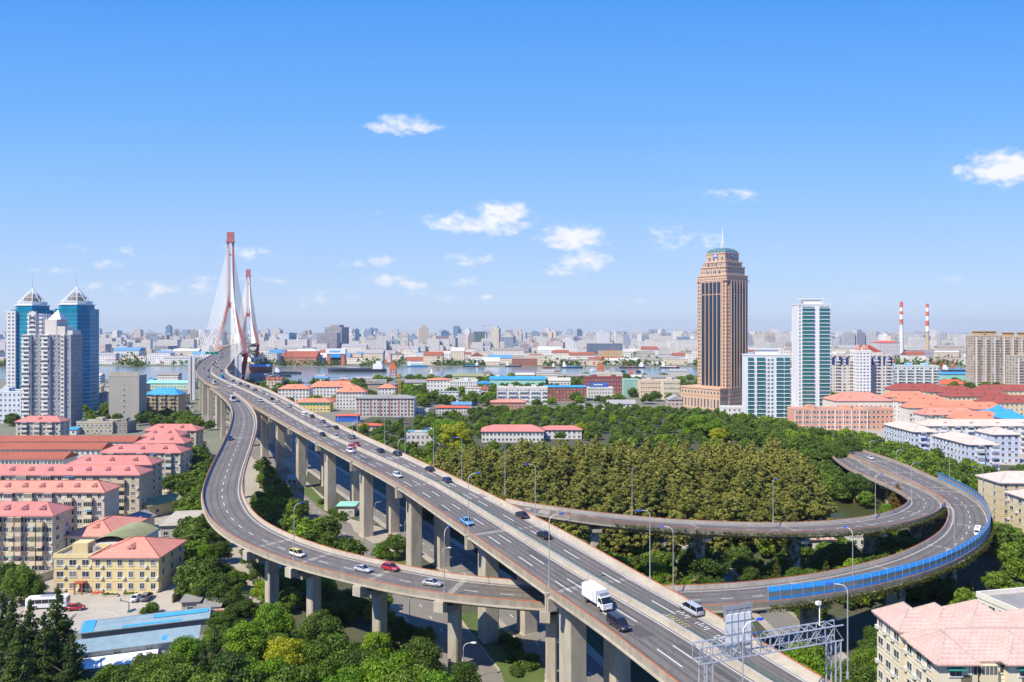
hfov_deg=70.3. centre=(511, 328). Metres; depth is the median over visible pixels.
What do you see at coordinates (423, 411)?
building
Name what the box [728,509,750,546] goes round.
poplar tree
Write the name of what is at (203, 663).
conifer tree
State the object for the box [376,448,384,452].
sedan car
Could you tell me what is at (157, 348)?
tower block
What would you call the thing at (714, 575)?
tree
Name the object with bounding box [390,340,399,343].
tower block
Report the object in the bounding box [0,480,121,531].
apartment block
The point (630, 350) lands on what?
city building
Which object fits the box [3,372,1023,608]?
woodland
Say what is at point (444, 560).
street lamp
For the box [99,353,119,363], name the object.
city building
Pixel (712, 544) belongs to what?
pond
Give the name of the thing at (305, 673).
tree
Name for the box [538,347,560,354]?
city building
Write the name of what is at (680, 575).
poplar tree
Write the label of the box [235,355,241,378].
stair tower
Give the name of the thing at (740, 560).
tree
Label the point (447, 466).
poplar tree
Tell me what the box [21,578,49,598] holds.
tree
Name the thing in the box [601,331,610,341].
tower block
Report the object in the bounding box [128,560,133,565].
window
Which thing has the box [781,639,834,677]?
tree
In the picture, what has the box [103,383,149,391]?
warehouse
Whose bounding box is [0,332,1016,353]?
city
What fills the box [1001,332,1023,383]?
apartment slab
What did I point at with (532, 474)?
poplar tree
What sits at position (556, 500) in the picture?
poplar tree
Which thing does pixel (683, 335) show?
tower block
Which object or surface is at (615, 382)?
building
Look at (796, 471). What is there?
poplar tree
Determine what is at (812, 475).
poplar tree
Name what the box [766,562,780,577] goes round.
tree
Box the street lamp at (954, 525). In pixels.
[941,505,954,547]
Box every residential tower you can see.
[21,310,81,425]
[742,348,790,418]
[790,368,791,406]
[791,299,830,406]
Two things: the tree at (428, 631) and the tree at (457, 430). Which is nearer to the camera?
the tree at (428, 631)
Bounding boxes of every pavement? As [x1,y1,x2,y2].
[205,414,501,674]
[273,438,603,675]
[646,541,855,664]
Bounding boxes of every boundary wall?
[0,570,52,600]
[171,592,179,602]
[209,608,233,625]
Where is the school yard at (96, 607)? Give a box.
[23,587,181,634]
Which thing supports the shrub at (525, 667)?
on the verge at (496, 652)
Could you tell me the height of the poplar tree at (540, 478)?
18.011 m
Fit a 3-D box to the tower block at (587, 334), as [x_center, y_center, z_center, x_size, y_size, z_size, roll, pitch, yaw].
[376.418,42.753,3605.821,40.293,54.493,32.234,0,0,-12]
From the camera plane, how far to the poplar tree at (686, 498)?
240.04 m
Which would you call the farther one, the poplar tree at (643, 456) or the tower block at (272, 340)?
the tower block at (272, 340)
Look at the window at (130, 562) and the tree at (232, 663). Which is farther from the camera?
the window at (130, 562)
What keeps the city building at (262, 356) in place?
on the ground at (214, 439)
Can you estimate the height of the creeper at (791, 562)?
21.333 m
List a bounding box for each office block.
[0,387,21,422]
[598,351,622,357]
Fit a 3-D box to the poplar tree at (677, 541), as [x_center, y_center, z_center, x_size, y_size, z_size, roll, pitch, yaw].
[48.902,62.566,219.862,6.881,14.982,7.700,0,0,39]
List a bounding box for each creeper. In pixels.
[586,489,928,583]
[614,504,945,539]
[768,511,995,612]
[799,557,976,643]
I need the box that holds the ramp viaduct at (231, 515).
[201,387,991,681]
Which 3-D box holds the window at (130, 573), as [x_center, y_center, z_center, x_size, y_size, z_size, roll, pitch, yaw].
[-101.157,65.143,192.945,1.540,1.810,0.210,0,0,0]
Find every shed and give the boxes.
[70,427,81,434]
[75,625,200,657]
[78,606,211,638]
[248,364,271,371]
[282,351,321,364]
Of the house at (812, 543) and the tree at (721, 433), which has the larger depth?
the tree at (721, 433)
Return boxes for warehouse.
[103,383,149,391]
[147,380,197,388]
[250,374,282,380]
[368,380,387,392]
[404,379,426,385]
[452,373,483,378]
[512,358,536,365]
[557,374,588,378]
[587,343,622,353]
[641,375,676,378]
[939,372,965,380]
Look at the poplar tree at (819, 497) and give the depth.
247.63 m
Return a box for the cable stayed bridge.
[195,232,259,379]
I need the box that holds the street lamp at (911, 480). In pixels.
[911,462,917,500]
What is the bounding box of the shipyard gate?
[326,349,346,364]
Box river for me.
[0,366,965,379]
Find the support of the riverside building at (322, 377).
on the ground at (214, 439)
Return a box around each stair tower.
[188,355,194,399]
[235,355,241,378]
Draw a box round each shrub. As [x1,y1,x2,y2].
[317,499,323,503]
[337,511,347,516]
[338,515,347,520]
[497,635,511,644]
[500,634,513,644]
[502,637,523,651]
[504,649,522,663]
[509,665,524,676]
[512,658,535,671]
[517,660,536,670]
[518,652,542,668]
[770,557,781,577]
[829,548,837,569]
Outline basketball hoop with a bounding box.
[119,596,130,612]
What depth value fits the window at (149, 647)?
154.55 m
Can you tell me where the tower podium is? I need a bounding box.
[680,384,728,409]
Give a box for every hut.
[179,594,204,609]
[195,596,224,607]
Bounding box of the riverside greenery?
[0,340,965,366]
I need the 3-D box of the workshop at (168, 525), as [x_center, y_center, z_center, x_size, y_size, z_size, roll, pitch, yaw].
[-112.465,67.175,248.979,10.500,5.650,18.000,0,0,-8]
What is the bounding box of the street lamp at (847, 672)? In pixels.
[826,582,848,679]
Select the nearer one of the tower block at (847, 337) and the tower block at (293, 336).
the tower block at (847, 337)
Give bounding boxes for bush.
[139,601,159,614]
[370,542,386,557]
[380,533,405,558]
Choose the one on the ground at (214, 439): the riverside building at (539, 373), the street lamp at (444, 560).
the riverside building at (539, 373)
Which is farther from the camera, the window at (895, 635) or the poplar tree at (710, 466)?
the poplar tree at (710, 466)
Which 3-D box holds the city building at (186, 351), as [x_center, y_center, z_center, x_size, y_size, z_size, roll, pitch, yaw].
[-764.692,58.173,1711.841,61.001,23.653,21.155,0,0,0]
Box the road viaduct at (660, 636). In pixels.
[195,343,829,681]
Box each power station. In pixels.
[870,341,899,354]
[904,349,960,356]
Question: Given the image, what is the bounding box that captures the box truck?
[582,580,612,610]
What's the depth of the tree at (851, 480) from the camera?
289.52 m
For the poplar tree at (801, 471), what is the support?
on the grass at (358, 628)
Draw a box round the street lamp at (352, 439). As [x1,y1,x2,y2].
[352,420,360,458]
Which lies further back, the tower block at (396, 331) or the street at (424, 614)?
the tower block at (396, 331)
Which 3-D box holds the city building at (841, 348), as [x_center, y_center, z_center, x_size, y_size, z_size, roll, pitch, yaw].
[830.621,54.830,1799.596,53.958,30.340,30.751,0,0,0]
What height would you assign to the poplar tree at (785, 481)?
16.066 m
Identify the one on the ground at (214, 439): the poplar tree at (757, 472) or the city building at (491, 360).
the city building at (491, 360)
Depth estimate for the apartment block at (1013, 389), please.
637.01 m
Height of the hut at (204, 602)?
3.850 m
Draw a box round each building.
[0,350,4,356]
[53,539,111,594]
[64,515,148,546]
[76,417,120,433]
[88,536,187,592]
[95,522,158,543]
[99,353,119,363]
[99,373,104,382]
[99,384,104,390]
[99,391,108,406]
[105,360,135,363]
[108,372,146,423]
[113,347,144,356]
[114,417,136,432]
[127,355,146,361]
[146,349,153,352]
[147,353,174,363]
[156,351,172,352]
[157,373,181,379]
[164,356,201,364]
[173,349,201,354]
[186,393,189,403]
[189,354,211,359]
[192,351,213,353]
[242,357,262,364]
[251,354,264,360]
[265,353,281,364]
[266,377,284,388]
[268,349,286,354]
[277,384,312,401]
[282,345,304,349]
[296,398,333,411]
[297,349,317,350]
[310,381,357,397]
[314,376,329,380]
[320,356,326,363]
[326,398,335,406]
[335,414,360,421]
[336,386,367,409]
[341,344,367,352]
[347,357,363,363]
[352,353,362,356]
[355,395,416,416]
[356,377,373,379]
[357,423,382,430]
[364,349,384,363]
[365,379,386,382]
[377,384,397,394]
[385,350,396,353]
[385,353,391,361]
[392,352,403,359]
[397,346,419,357]
[406,357,422,363]
[406,428,460,444]
[415,352,423,356]
[416,408,429,414]
[423,351,443,364]
[426,378,451,391]
[435,406,470,413]
[439,391,458,401]
[443,351,451,362]
[450,378,477,395]
[451,347,464,360]
[452,402,471,407]
[465,348,476,354]
[465,352,470,358]
[465,387,480,400]
[470,352,482,359]
[471,386,488,392]
[474,351,489,356]
[480,424,544,441]
[482,357,499,364]
[483,370,491,376]
[488,355,511,362]
[490,399,526,408]
[493,348,523,355]
[497,384,547,403]
[515,373,533,375]
[524,355,546,364]
[536,372,553,375]
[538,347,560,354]
[541,369,554,371]
[542,374,556,379]
[543,385,586,400]
[543,425,582,438]
[547,359,564,363]
[548,377,570,384]
[552,350,568,358]
[555,348,577,351]
[565,359,596,364]
[569,352,594,358]
[578,404,603,408]
[583,375,622,392]
[587,382,612,397]
[588,357,617,363]
[596,371,622,376]
[605,358,638,363]
[606,400,635,407]
[622,378,637,396]
[623,349,639,355]
[623,352,630,357]
[632,356,647,357]
[635,351,654,356]
[638,378,660,397]
[641,346,657,354]
[646,357,678,363]
[650,355,669,356]
[661,377,679,399]
[663,359,687,364]
[665,395,682,409]
[668,369,687,379]
[672,353,684,356]
[672,373,685,376]
[685,353,696,362]
[719,405,741,414]
[778,349,790,353]
[787,404,867,429]
[822,392,892,407]
[834,345,860,351]
[856,406,893,428]
[900,351,925,362]
[926,357,959,361]
[934,346,964,349]
[934,351,958,356]
[961,355,965,364]
[976,587,1023,611]
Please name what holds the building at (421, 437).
on the ground at (214, 439)
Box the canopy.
[81,649,157,672]
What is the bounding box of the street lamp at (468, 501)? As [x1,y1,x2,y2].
[467,472,480,530]
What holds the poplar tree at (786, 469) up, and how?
on the grass at (358, 628)
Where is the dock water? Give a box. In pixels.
[250,372,378,382]
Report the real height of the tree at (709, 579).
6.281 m
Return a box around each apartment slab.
[831,352,852,392]
[850,345,870,391]
[871,352,893,394]
[894,362,939,384]
[965,331,1000,386]
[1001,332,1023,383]
[1006,353,1023,384]
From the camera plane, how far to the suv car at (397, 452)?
254.06 m
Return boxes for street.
[193,413,503,681]
[292,441,603,681]
[656,542,843,680]
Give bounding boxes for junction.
[144,407,207,445]
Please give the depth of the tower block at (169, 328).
5000.00 m
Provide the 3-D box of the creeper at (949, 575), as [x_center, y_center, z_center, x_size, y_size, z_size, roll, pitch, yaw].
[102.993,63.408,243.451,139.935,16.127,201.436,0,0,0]
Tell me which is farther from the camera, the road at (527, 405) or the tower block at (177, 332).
the tower block at (177, 332)
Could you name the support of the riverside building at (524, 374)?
on the ground at (214, 439)
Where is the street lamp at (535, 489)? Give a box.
[524,464,535,516]
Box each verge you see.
[299,485,344,522]
[375,552,405,564]
[462,612,544,681]
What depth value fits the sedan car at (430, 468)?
229.11 m
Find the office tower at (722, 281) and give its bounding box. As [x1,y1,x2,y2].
[695,226,749,404]
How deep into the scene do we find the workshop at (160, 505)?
273.56 m
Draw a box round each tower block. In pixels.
[99,344,111,352]
[112,331,120,337]
[133,337,143,342]
[134,329,142,338]
[145,330,155,337]
[148,337,161,340]
[154,346,176,352]
[160,334,169,339]
[166,325,172,335]
[174,329,179,335]
[182,330,190,336]
[190,329,197,338]
[200,329,207,337]
[200,337,214,344]
[230,337,241,344]
[259,333,268,339]
[262,328,269,332]
[269,335,277,347]
[273,328,282,334]
[280,333,290,339]
[291,333,296,339]
[297,335,311,347]
[303,330,311,334]
[310,334,316,339]
[317,333,340,348]
[325,325,348,345]
[355,329,358,340]
[362,328,369,336]
[366,335,375,339]
[390,329,398,333]
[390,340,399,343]
[399,331,408,340]
[409,334,417,342]
[418,325,428,343]
[432,336,448,338]
[439,330,448,335]
[449,336,457,346]
[453,326,459,335]
[465,328,470,334]
[466,333,472,347]
[473,331,484,341]
[480,338,490,346]
[491,326,500,347]
[501,332,515,347]
[519,332,526,341]
[519,342,528,352]
[529,338,536,345]
[531,331,539,337]
[533,341,538,346]
[540,331,547,336]
[548,338,559,345]
[549,331,557,338]
[549,341,564,347]
[562,338,573,347]
[567,329,571,334]
[571,336,582,341]
[574,329,581,335]
[583,332,592,339]
[597,332,608,342]
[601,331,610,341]
[615,331,625,334]
[615,334,622,343]
[615,335,629,348]
[637,332,648,340]
[648,329,656,333]
[673,328,682,338]
[678,333,688,336]
[691,333,696,339]
[748,334,752,345]
[753,334,764,346]
[762,332,774,336]
[764,335,775,341]
[771,330,780,341]
[783,340,791,345]
[841,331,854,344]
[852,330,864,347]
[865,330,876,349]
[880,333,893,340]
[886,336,897,340]
[903,332,914,336]
[915,329,923,333]
[929,329,936,339]
[929,340,936,345]
[937,332,946,342]
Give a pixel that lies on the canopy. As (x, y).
(95, 664)
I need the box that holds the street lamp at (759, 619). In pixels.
[742,617,763,681]
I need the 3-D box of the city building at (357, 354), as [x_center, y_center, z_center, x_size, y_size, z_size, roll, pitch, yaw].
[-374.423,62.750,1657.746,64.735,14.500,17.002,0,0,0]
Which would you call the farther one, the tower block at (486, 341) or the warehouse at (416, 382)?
the tower block at (486, 341)
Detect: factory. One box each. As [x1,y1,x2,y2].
[478,381,490,386]
[489,376,545,385]
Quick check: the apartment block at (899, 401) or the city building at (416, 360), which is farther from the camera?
the city building at (416, 360)
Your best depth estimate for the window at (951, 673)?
113.37 m
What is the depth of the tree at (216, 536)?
230.25 m
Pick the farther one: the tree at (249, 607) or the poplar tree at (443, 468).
the poplar tree at (443, 468)
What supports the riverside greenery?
on the ground at (214, 439)
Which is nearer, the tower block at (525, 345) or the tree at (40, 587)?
the tree at (40, 587)
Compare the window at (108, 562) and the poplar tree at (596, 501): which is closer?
the window at (108, 562)
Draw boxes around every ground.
[0,333,968,680]
[0,456,307,626]
[837,429,1023,464]
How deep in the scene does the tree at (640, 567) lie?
202.28 m
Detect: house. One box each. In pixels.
[801,537,836,549]
[843,534,863,547]
[939,379,963,385]
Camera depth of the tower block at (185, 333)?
5431.29 m
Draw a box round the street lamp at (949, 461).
[942,449,949,476]
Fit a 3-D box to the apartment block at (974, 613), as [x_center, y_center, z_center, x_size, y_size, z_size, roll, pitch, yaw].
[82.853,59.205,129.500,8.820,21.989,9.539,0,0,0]
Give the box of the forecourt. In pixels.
[349,519,388,543]
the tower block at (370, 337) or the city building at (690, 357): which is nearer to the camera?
the city building at (690, 357)
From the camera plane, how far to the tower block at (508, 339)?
2355.77 m
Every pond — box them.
[639,538,753,555]
[758,488,884,540]
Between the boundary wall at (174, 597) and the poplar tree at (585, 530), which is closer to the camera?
the boundary wall at (174, 597)
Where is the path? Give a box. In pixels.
[166,582,185,604]
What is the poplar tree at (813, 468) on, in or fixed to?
on the grass at (358, 628)
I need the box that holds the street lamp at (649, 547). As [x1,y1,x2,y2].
[636,510,650,579]
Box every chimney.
[899,302,903,353]
[925,304,929,349]
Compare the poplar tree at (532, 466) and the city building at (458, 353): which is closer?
the poplar tree at (532, 466)
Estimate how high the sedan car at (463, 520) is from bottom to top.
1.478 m
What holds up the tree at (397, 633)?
on the grass at (358, 628)
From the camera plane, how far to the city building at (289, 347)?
2017.45 m
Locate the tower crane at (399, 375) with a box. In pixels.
[397,370,401,394]
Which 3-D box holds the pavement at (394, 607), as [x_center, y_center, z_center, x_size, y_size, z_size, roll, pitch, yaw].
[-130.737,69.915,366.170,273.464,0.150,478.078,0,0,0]
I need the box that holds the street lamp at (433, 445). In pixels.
[425,427,433,466]
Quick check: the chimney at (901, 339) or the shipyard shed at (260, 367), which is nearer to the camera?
the shipyard shed at (260, 367)
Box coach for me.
[25,594,69,609]
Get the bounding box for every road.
[414,399,593,416]
[625,399,713,411]
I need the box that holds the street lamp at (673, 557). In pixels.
[659,525,673,590]
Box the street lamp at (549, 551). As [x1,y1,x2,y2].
[548,513,563,587]
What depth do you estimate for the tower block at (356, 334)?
2600.26 m
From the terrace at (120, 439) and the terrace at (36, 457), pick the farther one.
the terrace at (120, 439)
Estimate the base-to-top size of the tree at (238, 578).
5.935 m
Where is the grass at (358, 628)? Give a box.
[237,408,1023,681]
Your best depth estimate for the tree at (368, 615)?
172.26 m
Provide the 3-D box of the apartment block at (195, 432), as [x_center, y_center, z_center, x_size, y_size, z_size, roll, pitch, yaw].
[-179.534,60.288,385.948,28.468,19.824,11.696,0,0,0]
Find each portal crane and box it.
[385,344,412,377]
[593,348,617,371]
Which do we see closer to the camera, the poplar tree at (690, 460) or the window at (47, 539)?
the window at (47, 539)
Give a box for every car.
[65,602,85,610]
[129,593,142,601]
[139,592,153,600]
[289,547,304,557]
[346,447,354,452]
[353,564,372,573]
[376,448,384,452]
[381,561,399,571]
[392,450,401,455]
[393,471,401,477]
[422,578,442,586]
[424,466,434,470]
[442,476,451,482]
[460,516,472,525]
[515,511,528,518]
[536,530,551,539]
[606,611,630,631]
[679,600,703,615]
[974,525,981,534]
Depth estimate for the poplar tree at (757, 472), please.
286.78 m
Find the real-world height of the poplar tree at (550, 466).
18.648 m
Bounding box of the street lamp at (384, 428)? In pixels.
[383,411,384,444]
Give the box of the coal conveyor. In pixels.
[867,345,895,362]
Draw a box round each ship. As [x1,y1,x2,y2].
[273,364,301,373]
[328,361,386,371]
[406,359,427,366]
[430,368,441,373]
[463,362,478,366]
[505,362,520,366]
[561,362,582,367]
[619,362,644,367]
[660,363,679,367]
[941,362,965,370]
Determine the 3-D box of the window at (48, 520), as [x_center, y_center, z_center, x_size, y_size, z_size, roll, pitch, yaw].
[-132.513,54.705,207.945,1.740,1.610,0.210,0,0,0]
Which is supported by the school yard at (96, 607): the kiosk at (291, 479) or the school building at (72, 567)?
the school building at (72, 567)
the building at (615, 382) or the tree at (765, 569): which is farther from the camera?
the building at (615, 382)
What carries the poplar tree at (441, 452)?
on the grass at (358, 628)
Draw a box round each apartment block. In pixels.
[0,464,153,515]
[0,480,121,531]
[0,501,74,573]
[14,416,71,434]
[67,455,164,496]
[99,444,191,490]
[134,435,194,462]
[140,429,188,438]
[143,424,204,446]
[147,388,186,415]
[871,601,938,681]
[880,391,924,399]
[883,420,938,451]
[884,383,940,392]
[892,395,947,420]
[899,401,975,422]
[899,627,1023,681]
[913,407,971,421]
[913,602,968,627]
[914,419,1023,453]
[919,386,969,394]
[931,431,1000,469]
[937,389,1008,400]
[942,599,1016,626]
[946,411,997,418]
[967,402,1006,410]
[971,384,1023,394]
[972,395,1023,415]
[973,427,1021,463]
[975,471,1023,523]
[997,608,1023,626]
[1004,489,1023,533]
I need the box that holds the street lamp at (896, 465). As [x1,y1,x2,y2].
[896,449,903,482]
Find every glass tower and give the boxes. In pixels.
[6,277,53,388]
[54,287,98,410]
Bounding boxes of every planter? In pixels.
[90,591,104,595]
[102,592,119,596]
[123,592,137,595]
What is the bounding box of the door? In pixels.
[79,583,84,591]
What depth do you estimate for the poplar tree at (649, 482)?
261.04 m
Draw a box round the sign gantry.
[692,601,843,681]
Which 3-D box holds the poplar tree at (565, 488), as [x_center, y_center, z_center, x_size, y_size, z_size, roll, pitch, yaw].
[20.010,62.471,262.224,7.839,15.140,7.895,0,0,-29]
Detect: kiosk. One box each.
[287,475,295,484]
[336,501,359,516]
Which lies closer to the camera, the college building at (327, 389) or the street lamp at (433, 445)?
the street lamp at (433, 445)
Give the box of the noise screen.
[767,472,990,600]
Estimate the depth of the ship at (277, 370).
1131.49 m
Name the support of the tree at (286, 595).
on the grass at (358, 628)
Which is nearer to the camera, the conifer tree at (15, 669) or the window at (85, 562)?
the conifer tree at (15, 669)
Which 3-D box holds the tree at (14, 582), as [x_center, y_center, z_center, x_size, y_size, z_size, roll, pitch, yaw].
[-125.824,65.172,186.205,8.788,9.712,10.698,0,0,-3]
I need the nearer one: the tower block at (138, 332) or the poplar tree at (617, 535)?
the poplar tree at (617, 535)
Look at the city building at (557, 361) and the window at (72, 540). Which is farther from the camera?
the city building at (557, 361)
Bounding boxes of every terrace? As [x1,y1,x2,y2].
[0,435,141,444]
[0,443,113,458]
[0,452,78,463]
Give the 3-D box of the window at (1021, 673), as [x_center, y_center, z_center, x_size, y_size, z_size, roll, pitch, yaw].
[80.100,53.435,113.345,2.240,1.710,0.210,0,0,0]
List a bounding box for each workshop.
[125,509,156,525]
[143,492,181,516]
[159,510,203,537]
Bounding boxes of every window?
[3,527,8,532]
[3,546,8,551]
[3,556,8,561]
[24,518,30,522]
[24,527,29,532]
[24,546,28,551]
[24,556,28,561]
[31,565,37,570]
[38,565,44,570]
[45,527,51,532]
[45,537,51,541]
[45,546,51,551]
[45,556,51,561]
[46,518,51,522]
[46,565,51,570]
[56,559,63,565]
[56,571,63,577]
[56,583,63,588]
[68,559,76,565]
[68,571,76,577]
[69,538,75,543]
[69,583,76,588]
[81,559,88,565]
[81,571,88,577]
[95,560,100,565]
[95,571,100,577]
[95,583,100,589]
[106,560,111,565]
[106,571,111,577]
[106,583,111,589]
[113,650,121,653]
[117,560,122,565]
[117,571,122,577]
[117,583,122,589]
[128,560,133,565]
[128,571,133,577]
[128,583,133,589]
[139,560,144,565]
[139,571,144,577]
[139,583,144,589]
[145,646,153,649]
[150,560,155,565]
[150,571,155,577]
[150,583,155,589]
[839,357,842,364]
[877,635,883,647]
[878,618,882,629]
[878,652,882,664]
[878,669,882,681]
[885,658,890,671]
[886,625,890,635]
[886,641,890,653]
[893,630,899,643]
[893,647,899,661]
[894,666,898,678]
[907,643,911,655]
[907,660,911,673]
[915,651,921,663]
[916,667,922,681]
[926,659,931,671]
[948,666,962,676]
[999,664,1003,673]
[1018,666,1023,676]
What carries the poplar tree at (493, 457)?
on the grass at (358, 628)
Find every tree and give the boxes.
[0,561,17,588]
[0,564,42,602]
[0,591,23,651]
[0,598,36,677]
[0,624,42,681]
[19,599,40,646]
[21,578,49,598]
[24,612,67,681]
[32,586,92,676]
[52,633,91,681]
[73,678,98,681]
[90,662,130,681]
[108,672,147,681]
[129,652,157,674]
[129,660,161,680]
[136,653,158,665]
[141,661,202,681]
[146,652,186,669]
[162,635,201,664]
[187,669,230,681]
[191,543,217,560]
[191,572,232,600]
[195,640,213,677]
[200,623,225,667]
[200,632,223,654]
[201,623,228,642]
[202,555,226,573]
[205,610,231,628]
[206,649,268,681]
[209,528,229,542]
[210,540,233,558]
[216,585,249,607]
[216,628,229,646]
[218,603,244,626]
[222,562,235,574]
[222,620,264,657]
[226,569,248,588]
[231,618,248,626]
[233,599,259,619]
[235,656,292,681]
[238,548,257,565]
[247,563,264,582]
[250,579,264,602]
[250,601,296,644]
[260,632,288,658]
[260,636,309,671]
[261,662,321,681]
[262,627,285,648]
[279,574,293,591]
[279,586,304,610]
[291,609,348,654]
[301,583,330,601]
[302,632,360,681]
[321,577,337,589]
[321,600,337,619]
[322,605,342,621]
[322,662,366,681]
[324,589,339,601]
[333,646,383,681]
[334,593,357,605]
[336,599,360,621]
[339,588,362,599]
[356,597,369,613]
[359,650,415,681]
[360,631,394,659]
[362,603,371,621]
[369,593,393,609]
[377,662,436,681]
[387,611,395,619]
[387,616,408,638]
[389,626,407,646]
[394,636,446,676]
[403,624,418,639]
[413,626,438,644]
[415,669,454,681]
[422,507,427,518]
[424,510,431,518]
[427,418,456,441]
[430,454,440,468]
[434,448,449,465]
[439,422,474,446]
[440,461,452,472]
[440,463,451,474]
[446,453,459,471]
[448,454,462,473]
[450,660,481,681]
[452,466,460,477]
[454,471,467,481]
[461,466,467,479]
[462,457,478,478]
[463,471,474,484]
[464,453,478,472]
[470,472,476,484]
[472,466,485,482]
[472,470,484,486]
[474,455,480,467]
[477,463,496,492]
[481,475,496,491]
[482,449,498,467]
[483,458,494,482]
[488,483,501,496]
[491,463,514,494]
[493,455,514,472]
[494,453,505,472]
[496,470,511,493]
[500,482,509,495]
[501,492,508,500]
[503,479,514,491]
[506,455,517,472]
[506,481,525,501]
[512,461,528,485]
[512,478,531,501]
[515,455,532,472]
[515,474,528,494]
[518,461,530,477]
[525,461,540,480]
[526,469,540,493]
[527,483,545,503]
[527,495,537,503]
[528,475,548,497]
[533,448,547,467]
[536,458,544,471]
[539,457,546,470]
[540,450,553,466]
[540,470,547,483]
[540,473,555,498]
[540,483,561,521]
[541,459,557,479]
[544,481,562,503]
[544,486,567,527]
[546,470,564,490]
[547,497,564,528]
[551,505,569,528]
[554,460,569,481]
[555,468,565,494]
[557,456,575,472]
[558,481,571,502]
[559,522,583,538]
[561,482,586,507]
[562,456,577,485]
[565,488,589,528]
[566,523,587,539]
[570,466,591,491]
[571,461,591,488]
[571,472,586,493]
[574,422,587,431]
[576,456,589,470]
[578,479,593,506]
[578,501,586,538]
[579,475,600,506]
[581,528,602,545]
[584,485,602,511]
[586,455,601,473]
[587,452,603,467]
[590,472,606,490]
[591,459,605,478]
[592,475,611,505]
[595,468,609,492]
[597,494,613,532]
[597,505,603,542]
[599,449,613,476]
[599,498,615,547]
[599,503,634,553]
[600,473,618,496]
[603,551,620,561]
[604,470,613,492]
[605,459,621,478]
[606,473,632,499]
[609,457,626,475]
[610,453,625,468]
[611,466,628,485]
[611,493,625,512]
[612,487,627,509]
[614,513,640,557]
[616,468,635,492]
[618,481,635,514]
[623,463,636,478]
[626,452,640,469]
[626,453,640,474]
[626,507,643,548]
[627,478,645,509]
[627,555,646,568]
[629,474,643,495]
[630,494,653,546]
[632,454,654,476]
[635,563,645,574]
[637,488,655,516]
[639,464,655,492]
[639,471,651,493]
[639,508,663,552]
[640,463,656,493]
[643,557,664,565]
[644,479,664,513]
[644,563,669,582]
[645,482,667,517]
[647,477,662,510]
[652,459,666,477]
[652,468,669,492]
[653,460,676,488]
[654,472,672,517]
[659,511,685,552]
[660,564,674,578]
[662,580,684,584]
[663,454,677,476]
[664,486,680,513]
[664,552,676,564]
[665,480,679,496]
[666,491,679,517]
[666,567,682,584]
[667,469,687,490]
[670,473,694,498]
[672,488,699,547]
[675,486,697,517]
[675,572,684,582]
[677,544,731,583]
[678,473,694,497]
[678,567,689,577]
[680,463,695,479]
[681,414,719,432]
[683,575,695,583]
[685,457,700,486]
[690,577,697,583]
[691,477,706,498]
[691,489,710,537]
[693,500,714,547]
[695,454,708,474]
[696,456,707,486]
[699,468,714,489]
[699,491,712,509]
[702,473,712,488]
[702,575,726,583]
[704,472,728,496]
[705,462,717,476]
[706,482,718,506]
[706,570,722,581]
[708,511,729,551]
[709,427,728,440]
[710,493,723,517]
[713,478,733,504]
[713,494,743,545]
[714,494,731,520]
[717,463,735,502]
[721,492,730,508]
[724,458,738,471]
[726,469,737,492]
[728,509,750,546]
[730,476,749,505]
[731,556,750,572]
[731,573,737,581]
[732,470,751,493]
[734,460,747,476]
[734,496,746,510]
[736,564,760,580]
[740,493,747,511]
[741,464,758,486]
[741,481,751,502]
[742,496,759,548]
[745,498,761,521]
[746,477,760,498]
[748,459,762,485]
[748,479,769,521]
[752,462,773,490]
[753,502,776,556]
[755,477,765,498]
[756,488,772,513]
[757,565,772,578]
[765,486,784,507]
[765,497,778,540]
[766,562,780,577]
[767,497,792,554]
[768,480,780,494]
[770,464,785,486]
[772,478,793,504]
[774,474,790,493]
[776,467,794,485]
[781,494,796,518]
[781,504,798,545]
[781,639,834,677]
[783,468,803,487]
[783,485,792,501]
[784,646,834,677]
[785,567,802,575]
[787,460,799,484]
[787,486,810,520]
[788,479,801,504]
[788,484,814,520]
[792,465,806,482]
[794,607,799,618]
[798,467,807,484]
[800,487,815,520]
[801,471,822,520]
[802,476,818,507]
[804,464,827,489]
[810,486,837,520]
[810,491,838,520]
[811,470,824,491]
[818,442,849,467]
[820,602,832,620]
[828,439,854,453]
[828,659,876,681]
[837,473,874,502]
[838,436,863,450]
[849,647,876,667]
[854,641,876,652]
[857,625,876,647]
[867,665,876,681]
[870,635,876,644]
[878,504,892,512]
[888,483,906,506]
[888,491,898,509]
[905,587,926,600]
[909,583,928,601]
[918,580,961,600]
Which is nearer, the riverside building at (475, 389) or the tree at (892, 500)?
the tree at (892, 500)
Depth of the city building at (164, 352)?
1729.14 m
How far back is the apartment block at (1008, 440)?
378.00 m
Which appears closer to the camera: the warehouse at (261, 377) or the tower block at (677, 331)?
the warehouse at (261, 377)
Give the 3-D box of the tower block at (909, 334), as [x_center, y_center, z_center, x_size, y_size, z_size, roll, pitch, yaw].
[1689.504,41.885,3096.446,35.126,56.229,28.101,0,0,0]
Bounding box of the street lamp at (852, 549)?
[844,526,852,575]
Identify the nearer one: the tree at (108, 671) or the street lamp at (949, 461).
the tree at (108, 671)
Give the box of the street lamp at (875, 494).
[875,474,882,516]
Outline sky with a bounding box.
[0,0,1023,332]
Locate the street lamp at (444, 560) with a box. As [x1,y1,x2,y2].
[443,525,450,593]
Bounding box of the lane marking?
[294,446,591,675]
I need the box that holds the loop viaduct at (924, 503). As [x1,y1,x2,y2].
[500,453,943,583]
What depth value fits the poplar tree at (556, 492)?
235.45 m
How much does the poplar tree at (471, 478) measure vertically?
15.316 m
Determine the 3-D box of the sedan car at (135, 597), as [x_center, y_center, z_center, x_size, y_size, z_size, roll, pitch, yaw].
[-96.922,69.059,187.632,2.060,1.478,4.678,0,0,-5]

